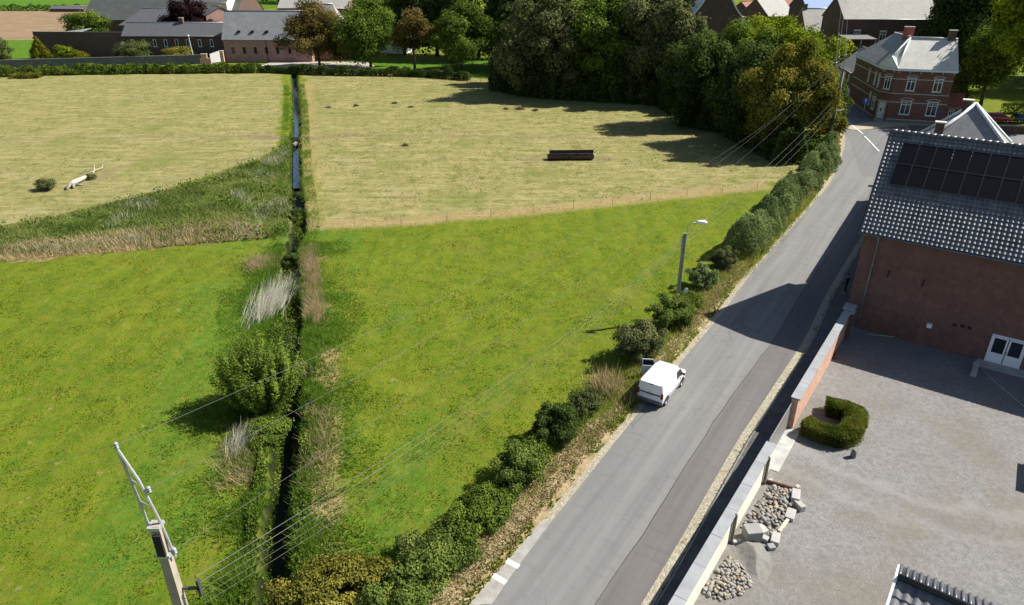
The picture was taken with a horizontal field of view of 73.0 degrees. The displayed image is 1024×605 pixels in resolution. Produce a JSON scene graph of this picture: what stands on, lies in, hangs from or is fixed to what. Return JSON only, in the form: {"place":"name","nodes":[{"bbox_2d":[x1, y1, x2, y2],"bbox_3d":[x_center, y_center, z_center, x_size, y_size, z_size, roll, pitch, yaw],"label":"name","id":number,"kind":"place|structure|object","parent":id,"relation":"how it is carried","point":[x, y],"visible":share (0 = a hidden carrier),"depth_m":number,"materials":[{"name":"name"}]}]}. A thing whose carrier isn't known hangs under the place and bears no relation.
{"place":"outdoors","nodes":[
{"label":"outdoors","id":0,"kind":"place"},
{"bbox_2d":[4,40,37,58],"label":"lawn","id":1,"kind":"structure","parent":0,"point":[21,50],"depth_m":220.78,"materials":[{"name":"plant"}]},
{"bbox_2d":[57,9,112,31],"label":"garden tree","id":2,"kind":"object","parent":1,"relation":"on","point":[93,22],"visible":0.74,"depth_m":228.99,"materials":[{"name":"green plant"}]},
{"bbox_2d":[0,11,83,39],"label":"ploughed field","id":3,"kind":"structure","parent":0,"point":[18,25],"depth_m":314.84,"materials":[{"name":"soil"}]},
{"bbox_2d":[0,0,278,10],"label":"farm meadow","id":4,"kind":"structure","parent":0,"point":[267,4],"depth_m":477.37,"materials":[{"name":"plant"}]},
{"bbox_2d":[266,191,303,604],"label":"water","id":5,"kind":"structure","parent":0,"point":[279,567],"depth_m":36.53,"materials":[{"name":"black liquid"}]},
{"bbox_2d":[292,78,299,187],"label":"water","id":6,"kind":"structure","parent":0,"point":[296,162],"depth_m":104.65,"materials":[{"name":"blue liquid"}]},
{"bbox_2d":[253,62,374,70],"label":"farm road","id":7,"kind":"structure","parent":0,"point":[328,64],"depth_m":185.33,"materials":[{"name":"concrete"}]},
{"bbox_2d":[273,0,345,65],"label":"broadleaf tree","id":8,"kind":"object","parent":7,"relation":"on","point":[310,29],"visible":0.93,"depth_m":174.23,"materials":[{"name":"brown plant"}]},
{"bbox_2d":[343,60,489,77],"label":"lawn","id":9,"kind":"structure","parent":0,"point":[478,70],"depth_m":183.52,"materials":[{"name":"plant"}]},
{"bbox_2d":[330,0,406,66],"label":"broadleaf tree","id":10,"kind":"object","parent":9,"relation":"on","point":[363,26],"visible":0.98,"depth_m":172.34,"materials":[{"name":"green plant"}]},
{"bbox_2d":[389,5,434,69],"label":"broadleaf tree","id":11,"kind":"object","parent":9,"relation":"on","point":[416,27],"visible":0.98,"depth_m":169.86,"materials":[{"name":"brown plant"}]},
{"bbox_2d":[429,0,494,70],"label":"broadleaf tree","id":12,"kind":"object","parent":9,"relation":"on","point":[457,24],"visible":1,"depth_m":167.32,"materials":[{"name":"green plant"}]},
{"bbox_2d":[487,0,537,36],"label":"tree","id":13,"kind":"object","parent":9,"relation":"on","point":[502,13],"visible":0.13,"depth_m":171.06,"materials":[{"name":"green plant"}]},
{"bbox_2d":[470,519,550,603],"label":"pavement","id":14,"kind":"structure","parent":0,"point":[489,592],"depth_m":30.55,"materials":[{"name":"concrete"}]},
{"bbox_2d":[0,0,1023,604],"bbox_3d":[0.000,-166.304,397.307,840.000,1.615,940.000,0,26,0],"label":"ground","id":15,"kind":"structure","parent":0,"point":[152,148],"depth_m":59.65,"materials":[{"name":"green plant"}]},
{"bbox_2d":[32,28,123,57],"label":"farm wall building","id":16,"kind":"structure","parent":15,"relation":"on","point":[97,44],"depth_m":195.54,"materials":[{"name":"brick"}]},
{"bbox_2d":[0,55,200,69],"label":"garden wall","id":17,"kind":"structure","parent":15,"relation":"on","point":[136,60],"depth_m":181.03,"materials":[{"name":"stone"}]},
{"bbox_2d":[0,217,257,261],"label":"dry reeds","id":18,"kind":"object","parent":15,"relation":"on","point":[128,247],"visible":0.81,"depth_m":66.44,"materials":[{"name":"plant"}]},
{"bbox_2d":[0,61,259,76],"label":"hedge","id":19,"kind":"object","parent":15,"relation":"on","point":[138,68],"visible":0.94,"depth_m":168.72,"materials":[{"name":"green plant"}]},
{"bbox_2d":[111,39,152,58],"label":"garden shrub","id":20,"kind":"object","parent":15,"relation":"on","point":[131,48],"visible":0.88,"depth_m":184.08,"materials":[{"name":"green plant"}]},
{"bbox_2d":[118,8,168,31],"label":"grey roof barn","id":21,"kind":"structure","parent":15,"relation":"on","point":[147,14],"depth_m":212.24,"materials":[{"name":"brick"}]},
{"bbox_2d":[0,141,297,250],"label":"nettles","id":22,"kind":"object","parent":15,"relation":"on","point":[218,199],"visible":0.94,"depth_m":76.22,"materials":[{"name":"green plant"}]},
{"bbox_2d":[0,142,298,257],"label":"weeds","id":23,"kind":"object","parent":15,"relation":"on","point":[71,227],"visible":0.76,"depth_m":73.20,"materials":[{"name":"plant"}]},
{"bbox_2d":[113,442,203,604],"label":"power pole","id":24,"kind":"object","parent":15,"relation":"on","point":[166,551],"visible":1,"depth_m":15.31,"materials":[{"name":"concrete"}]},
{"bbox_2d":[83,0,263,31],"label":"storage shed","id":25,"kind":"structure","parent":15,"relation":"on","point":[119,11],"depth_m":246.47,"materials":[{"name":"brick"}]},
{"bbox_2d":[121,17,225,58],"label":"farm wing","id":26,"kind":"structure","parent":15,"relation":"on","point":[204,37],"depth_m":193.86,"materials":[{"name":"tile"}]},
{"bbox_2d":[155,0,218,21],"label":"copper beech","id":27,"kind":"object","parent":15,"relation":"on","point":[184,9],"visible":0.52,"depth_m":204.44,"materials":[{"name":"purple plant"}]},
{"bbox_2d":[203,251,282,498],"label":"reeds","id":28,"kind":"object","parent":15,"relation":"on","point":[256,259],"visible":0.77,"depth_m":37.23,"materials":[{"name":"plant"}]},
{"bbox_2d":[208,328,307,414],"bbox_3d":[-15.090,4.081,40.842,5.780,5.348,4.776,0,26,0],"label":"willow bush","id":29,"kind":"object","parent":15,"relation":"on","point":[252,367],"visible":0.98,"depth_m":40.01,"materials":[{"name":"green plant"}]},
{"bbox_2d":[237,413,294,448],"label":"bramble","id":30,"kind":"object","parent":15,"relation":"on","point":[277,429],"visible":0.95,"depth_m":38.87,"materials":[{"name":"green plant"}]},
{"bbox_2d":[234,267,298,332],"bbox_3d":[-18.464,-0.432,53.572,4.977,1.989,9.352,0,26,0],"label":"reed clump","id":31,"kind":"object","parent":15,"relation":"on","point":[270,298],"visible":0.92,"depth_m":53.49,"materials":[{"name":"plant"}]},
{"bbox_2d":[221,10,315,61],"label":"slate barn","id":32,"kind":"structure","parent":15,"relation":"on","point":[248,35],"depth_m":188.74,"materials":[{"name":"grey brick"}]},
{"bbox_2d":[238,249,312,604],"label":"bank plants","id":33,"kind":"object","parent":15,"relation":"on","point":[261,467],"visible":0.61,"depth_m":34.70,"materials":[{"name":"green plant"}]},
{"bbox_2d":[155,83,401,604],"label":"bank grass","id":34,"kind":"structure","parent":15,"relation":"on","point":[310,334],"depth_m":40.55,"materials":[{"name":"plant"}]},
{"bbox_2d":[280,91,305,579],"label":"ditch plants","id":35,"kind":"object","parent":15,"relation":"on","point":[292,269],"visible":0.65,"depth_m":54.37,"materials":[{"name":"green plant"}]},
{"bbox_2d":[285,240,343,560],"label":"reeds","id":36,"kind":"object","parent":15,"relation":"on","point":[315,309],"visible":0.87,"depth_m":52.65,"materials":[{"name":"plant"}]},
{"bbox_2d":[277,0,352,17],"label":"long building","id":37,"kind":"structure","parent":15,"relation":"on","point":[339,5],"depth_m":218.21,"materials":[{"name":"white brick"}]},
{"bbox_2d":[261,551,399,604],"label":"hedge shrub","id":38,"kind":"object","parent":15,"relation":"on","point":[350,570],"visible":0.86,"depth_m":28.36,"materials":[{"name":"green plant"}]},
{"bbox_2d":[254,63,471,80],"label":"hedge","id":39,"kind":"object","parent":15,"relation":"on","point":[391,70],"visible":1,"depth_m":166.19,"materials":[{"name":"green plant"}]},
{"bbox_2d":[0,193,752,604],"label":"meadow grass","id":40,"kind":"structure","parent":15,"relation":"on","point":[312,375],"depth_m":46.88,"materials":[{"name":"plant"}]},
{"bbox_2d":[354,563,424,604],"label":"hedge shrub","id":41,"kind":"object","parent":15,"relation":"on","point":[376,593],"visible":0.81,"depth_m":27.80,"materials":[{"name":"green plant"}]},
{"bbox_2d":[0,69,792,226],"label":"dry grass","id":42,"kind":"structure","parent":15,"relation":"on","point":[371,135],"depth_m":107.74,"materials":[{"name":"plant"}]},
{"bbox_2d":[388,0,470,56],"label":"tree","id":43,"kind":"object","parent":15,"relation":"on","point":[403,5],"visible":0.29,"depth_m":191.77,"materials":[{"name":"green plant"}]},
{"bbox_2d":[387,514,486,604],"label":"hedge shrub","id":44,"kind":"object","parent":15,"relation":"on","point":[442,550],"visible":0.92,"depth_m":29.32,"materials":[{"name":"green plant"}]},
{"bbox_2d":[422,0,495,57],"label":"tree","id":45,"kind":"object","parent":15,"relation":"on","point":[447,4],"visible":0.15,"depth_m":186.64,"materials":[{"name":"green plant"}]},
{"bbox_2d":[443,481,516,551],"bbox_3d":[-1.598,9.846,32.360,2.980,1.969,4.706,16,30,29],"label":"hedge shrub","id":46,"kind":"object","parent":15,"relation":"on","point":[491,511],"visible":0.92,"depth_m":32.01,"materials":[{"name":"green plant"}]},
{"bbox_2d":[420,387,617,579],"bbox_3d":[0.486,8.602,35.900,2.170,1.206,19.481,16,30,30],"label":"growth","id":47,"kind":"object","parent":15,"relation":"on","point":[543,443],"visible":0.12,"depth_m":37.20,"materials":[{"name":"green plant"}]},
{"bbox_2d":[487,435,551,495],"bbox_3d":[0.386,8.309,35.370,3.005,2.090,3.908,16,30,29],"label":"hedge shrub","id":48,"kind":"object","parent":15,"relation":"on","point":[529,460],"visible":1,"depth_m":34.89,"materials":[{"name":"green plant"}]},
{"bbox_2d":[490,0,596,94],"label":"tree","id":49,"kind":"object","parent":15,"relation":"on","point":[543,31],"visible":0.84,"depth_m":132.93,"materials":[{"name":"green plant"}]},
{"bbox_2d":[526,401,582,447],"bbox_3d":[2.534,6.707,38.395,3.023,2.313,3.783,16,30,29],"label":"hedge shrub","id":50,"kind":"object","parent":15,"relation":"on","point":[562,422],"visible":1,"depth_m":37.89,"materials":[{"name":"green plant"}]},
{"bbox_2d":[547,150,593,160],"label":"feeding trough","id":51,"kind":"object","parent":15,"relation":"on","point":[562,154],"visible":1,"depth_m":95.00,"materials":[{"name":"metal"}]},
{"bbox_2d":[486,51,680,114],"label":"undergrowth","id":52,"kind":"object","parent":15,"relation":"on","point":[585,88],"visible":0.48,"depth_m":134.54,"materials":[{"name":"green plant"}]},
{"bbox_2d":[564,387,602,416],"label":"hedge shrub","id":53,"kind":"object","parent":15,"relation":"on","point":[586,400],"visible":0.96,"depth_m":40.69,"materials":[{"name":"green plant"}]},
{"bbox_2d":[561,0,645,97],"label":"tree","id":54,"kind":"object","parent":15,"relation":"on","point":[607,36],"visible":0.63,"depth_m":130.00,"materials":[{"name":"green plant"}]},
{"bbox_2d":[391,133,841,604],"bbox_3d":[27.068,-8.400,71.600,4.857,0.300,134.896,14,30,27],"label":"verge","id":55,"kind":"structure","parent":15,"relation":"on","point":[581,467],"depth_m":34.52,"materials":[{"name":"beige plant"}]},
{"bbox_2d":[570,356,638,406],"bbox_3d":[5.917,4.813,43.284,4.621,1.199,5.737,0,26,0],"label":"weed clump","id":56,"kind":"object","parent":55,"relation":"on","point":[607,380],"visible":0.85,"depth_m":43.39,"materials":[{"name":"plant"}]},
{"bbox_2d":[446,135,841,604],"bbox_3d":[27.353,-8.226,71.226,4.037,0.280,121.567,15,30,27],"label":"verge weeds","id":57,"kind":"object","parent":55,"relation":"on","point":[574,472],"visible":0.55,"depth_m":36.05,"materials":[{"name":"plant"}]},
{"bbox_2d":[425,194,817,604],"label":"dead stalks","id":58,"kind":"object","parent":15,"relation":"on","point":[640,369],"visible":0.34,"depth_m":45.51,"materials":[{"name":"plant"}]},
{"bbox_2d":[610,317,668,360],"bbox_3d":[8.462,2.385,46.233,3.697,3.210,3.843,16,30,29],"label":"hedge shrub","id":59,"kind":"object","parent":15,"relation":"on","point":[641,339],"visible":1,"depth_m":45.46,"materials":[{"name":"green plant"}]},
{"bbox_2d":[615,0,710,86],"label":"tree","id":60,"kind":"object","parent":15,"relation":"on","point":[664,25],"visible":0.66,"depth_m":125.94,"materials":[{"name":"green plant"}]},
{"bbox_2d":[644,292,695,328],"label":"hedge shrub","id":61,"kind":"object","parent":15,"relation":"on","point":[668,312],"visible":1,"depth_m":49.71,"materials":[{"name":"green plant"}]},
{"bbox_2d":[657,28,737,126],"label":"broadleaf tree","id":62,"kind":"object","parent":15,"relation":"on","point":[694,57],"visible":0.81,"depth_m":108.34,"materials":[{"name":"green plant"}]},
{"bbox_2d":[684,261,719,289],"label":"hedge shrub","id":63,"kind":"object","parent":15,"relation":"on","point":[704,276],"visible":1,"depth_m":56.11,"materials":[{"name":"green plant"}]},
{"bbox_2d":[690,0,744,50],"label":"brick hall","id":64,"kind":"structure","parent":15,"relation":"on","point":[719,13],"depth_m":165.23,"materials":[{"name":"brick"}]},
{"bbox_2d":[705,245,739,269],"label":"hedge shrub","id":65,"kind":"object","parent":15,"relation":"on","point":[725,257],"visible":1,"depth_m":59.69,"materials":[{"name":"green plant"}]},
{"bbox_2d":[595,192,870,604],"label":"road strip","id":66,"kind":"object","parent":15,"relation":"on","point":[633,580],"visible":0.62,"depth_m":38.54,"materials":[{"name":"concrete"}]},
{"bbox_2d":[641,126,908,604],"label":"gutter","id":67,"kind":"object","parent":66,"relation":"on","point":[664,576],"visible":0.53,"depth_m":37.59,"materials":[{"name":"concrete"}]},
{"bbox_2d":[675,99,808,165],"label":"undergrowth","id":68,"kind":"object","parent":15,"relation":"on","point":[771,148],"visible":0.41,"depth_m":94.95,"materials":[{"name":"green plant"}]},
{"bbox_2d":[701,15,787,86],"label":"broadleaf tree","id":69,"kind":"object","parent":15,"relation":"on","point":[736,36],"visible":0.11,"depth_m":109.77,"materials":[{"name":"green plant"}]},
{"bbox_2d":[703,38,799,140],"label":"broadleaf tree","id":70,"kind":"object","parent":15,"relation":"on","point":[726,88],"visible":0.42,"depth_m":98.96,"materials":[{"name":"green plant"}]},
{"bbox_2d":[741,0,788,35],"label":"terrace house","id":71,"kind":"structure","parent":15,"relation":"on","point":[766,8],"depth_m":221.18,"materials":[{"name":"red brick"}]},
{"bbox_2d":[721,130,841,258],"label":"hedge","id":72,"kind":"object","parent":15,"relation":"on","point":[814,165],"visible":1,"depth_m":72.47,"materials":[{"name":"green plant"}]},
{"bbox_2d":[735,35,846,144],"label":"chestnut tree","id":73,"kind":"object","parent":15,"relation":"on","point":[768,101],"visible":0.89,"depth_m":92.22,"materials":[{"name":"green plant"}]},
{"bbox_2d":[744,12,857,78],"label":"chestnut tree","id":74,"kind":"object","parent":15,"relation":"on","point":[792,33],"visible":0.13,"depth_m":112.70,"materials":[{"name":"green plant"}]},
{"bbox_2d":[788,0,832,26],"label":"blue roof hall","id":75,"kind":"structure","parent":15,"relation":"on","point":[796,7],"depth_m":201.42,"materials":[{"name":"brick"}]},
{"bbox_2d":[795,4,826,37],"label":"house","id":76,"kind":"structure","parent":15,"relation":"on","point":[810,16],"depth_m":175.01,"materials":[{"name":"brick"}]},
{"bbox_2d":[655,125,979,604],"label":"kerb","id":77,"kind":"structure","parent":15,"relation":"on","point":[746,445],"depth_m":40.67,"materials":[{"name":"concrete"}]},
{"bbox_2d":[837,46,866,99],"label":"brick cottage","id":78,"kind":"structure","parent":15,"relation":"on","point":[850,65],"depth_m":138.13,"materials":[{"name":"grey tile"}]},
{"bbox_2d":[833,34,876,71],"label":"lean to shed","id":79,"kind":"object","parent":15,"relation":"on","point":[858,40],"visible":0.36,"depth_m":154.70,"materials":[{"name":"metal"}]},
{"bbox_2d":[694,326,1023,604],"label":"gravel yard","id":80,"kind":"structure","parent":15,"relation":"on","point":[928,480],"depth_m":35.40,"materials":[{"name":"grey gravel"}]},
{"bbox_2d":[668,441,776,604],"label":"yard wall","id":81,"kind":"structure","parent":80,"relation":"on","point":[693,582],"depth_m":30.60,"materials":[{"name":"beige paint"}]},
{"bbox_2d":[732,533,775,584],"bbox_3d":[10.938,11.329,31.090,1.820,0.356,3.252,0,26,0],"label":"gravel heap","id":82,"kind":"object","parent":80,"relation":"on","point":[755,560],"visible":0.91,"depth_m":30.91,"materials":[{"name":"gravel"}]},
{"bbox_2d":[770,427,799,471],"bbox_3d":[14.920,8.063,38.148,0.751,0.060,4.291,17,31,31],"label":"threshold","id":83,"kind":"object","parent":80,"relation":"on","point":[785,443],"visible":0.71,"depth_m":38.13,"materials":[{"name":"concrete"}]},
{"bbox_2d":[788,310,849,428],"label":"yard wall","id":84,"kind":"structure","parent":80,"relation":"on","point":[807,385],"depth_m":42.73,"materials":[{"name":"brick"}]},
{"bbox_2d":[798,396,869,448],"bbox_3d":[18.690,6.827,39.538,3.024,1.175,4.516,23,34,38],"label":"box hedge","id":85,"kind":"object","parent":80,"relation":"on","point":[852,426],"visible":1,"depth_m":38.78,"materials":[{"name":"green plant"}]},
{"bbox_2d":[886,564,993,604],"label":"shed","id":86,"kind":"structure","parent":80,"relation":"on","point":[909,586],"depth_m":25.54,"materials":[{"name":"tile"}]},
{"bbox_2d":[820,0,933,52],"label":"farmhouse","id":87,"kind":"object","parent":15,"relation":"on","point":[879,20],"visible":0.34,"depth_m":155.15,"materials":[{"name":"brick"}]},
{"bbox_2d":[849,26,958,124],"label":"corner house","id":88,"kind":"structure","parent":15,"relation":"on","point":[906,76],"depth_m":115.11,"materials":[{"name":"brick"}]},
{"bbox_2d":[848,129,1023,377],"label":"brick building","id":89,"kind":"structure","parent":15,"relation":"on","point":[941,271],"depth_m":46.54,"materials":[{"name":"brick"}]},
{"bbox_2d":[923,168,946,191],"bbox_3d":[28.685,-8.321,46.980,1.038,1.690,0.043,18,-12,33],"label":"solar panel","id":90,"kind":"object","parent":89,"relation":"on","point":[934,180],"visible":1,"depth_m":46.97,"materials":[{"name":"glass"}]},
{"bbox_2d":[940,170,964,194],"bbox_3d":[29.533,-8.042,46.408,1.038,1.690,0.043,18,-12,33],"label":"solar panel","id":91,"kind":"object","parent":89,"relation":"on","point":[952,182],"visible":1,"depth_m":46.39,"materials":[{"name":"glass"}]},
{"bbox_2d":[948,149,972,172],"bbox_3d":[30.234,-9.562,46.707,1.038,1.690,0.042,18,-12,33],"label":"solar panel","id":92,"kind":"object","parent":89,"relation":"on","point":[960,160],"visible":1,"depth_m":46.70,"materials":[{"name":"glass"}]},
{"bbox_2d":[958,173,983,197],"bbox_3d":[30.381,-7.763,45.837,1.038,1.690,0.043,18,-12,33],"label":"solar panel","id":93,"kind":"object","parent":89,"relation":"on","point":[970,185],"visible":1,"depth_m":45.82,"materials":[{"name":"glass"}]},
{"bbox_2d":[966,151,990,174],"bbox_3d":[31.082,-9.283,46.136,1.038,1.690,0.042,18,-12,33],"label":"solar panel","id":94,"kind":"object","parent":89,"relation":"on","point":[978,163],"visible":1,"depth_m":46.12,"materials":[{"name":"glass"}]},
{"bbox_2d":[977,175,1002,200],"bbox_3d":[31.229,-7.484,45.265,1.038,1.690,0.043,18,-12,33],"label":"solar panel","id":95,"kind":"object","parent":89,"relation":"on","point":[989,188],"visible":1,"depth_m":45.25,"materials":[{"name":"glass"}]},
{"bbox_2d":[985,154,1009,177],"bbox_3d":[31.930,-9.004,45.564,1.038,1.690,0.042,18,-12,33],"label":"solar panel","id":96,"kind":"object","parent":89,"relation":"on","point":[997,165],"visible":1,"depth_m":45.55,"materials":[{"name":"glass"}]},
{"bbox_2d":[984,333,1023,368],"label":"door","id":97,"kind":"structure","parent":89,"relation":"in","point":[998,344],"depth_m":45.56,"materials":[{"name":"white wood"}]},
{"bbox_2d":[996,178,1021,203],"bbox_3d":[32.077,-7.206,44.694,1.038,1.690,0.043,18,-12,33],"label":"solar panel","id":98,"kind":"object","parent":89,"relation":"on","point":[1009,189],"visible":1,"depth_m":44.68,"materials":[{"name":"glass"}]},
{"bbox_2d":[1003,156,1023,180],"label":"solar panel","id":99,"kind":"object","parent":89,"relation":"on","point":[1014,169],"visible":1,"depth_m":45.02,"materials":[{"name":"glass"}]},
{"bbox_2d":[914,0,1006,84],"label":"beech tree","id":100,"kind":"object","parent":15,"relation":"on","point":[946,15],"visible":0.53,"depth_m":142.05,"materials":[{"name":"green plant"}]},
{"bbox_2d":[950,68,972,98],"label":"garden bush","id":101,"kind":"object","parent":15,"relation":"on","point":[961,81],"visible":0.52,"depth_m":127.26,"materials":[{"name":"green plant"}]},
{"bbox_2d":[960,25,1023,105],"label":"plane tree","id":102,"kind":"object","parent":15,"relation":"on","point":[992,66],"visible":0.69,"depth_m":126.13,"materials":[{"name":"green plant"}]},
{"bbox_2d":[986,0,1023,81],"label":"plane tree","id":103,"kind":"object","parent":15,"relation":"on","point":[1011,33],"visible":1,"depth_m":111.05,"materials":[{"name":"green plant"}]},
{"bbox_2d":[481,104,879,604],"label":"road","id":104,"kind":"structure","parent":0,"point":[586,542],"depth_m":39.79,"materials":[{"name":"asphalt"}]},
{"bbox_2d":[470,130,844,604],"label":"gutter","id":105,"kind":"object","parent":104,"relation":"on","point":[570,492],"visible":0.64,"depth_m":41.75,"materials":[{"name":"concrete"}]},
{"bbox_2d":[637,358,685,405],"bbox_3d":[9.066,4.692,43.138,2.756,1.746,4.061,16,30,30],"label":"van","id":106,"kind":"object","parent":104,"relation":"on","point":[660,382],"visible":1,"depth_m":41.83,"materials":[{"name":"white paint"}]},
{"bbox_2d":[654,125,928,604],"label":"pavement","id":107,"kind":"structure","parent":0,"point":[779,407],"depth_m":39.47,"materials":[{"name":"concrete"}]},
{"bbox_2d":[845,126,1023,175],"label":"side road","id":108,"kind":"structure","parent":0,"point":[867,154],"depth_m":103.43,"materials":[{"name":"asphalt"}]},
{"bbox_2d":[919,98,1011,142],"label":"pyramid roof house","id":109,"kind":"structure","parent":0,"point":[970,119],"depth_m":81.66,"materials":[{"name":"grey brick"}]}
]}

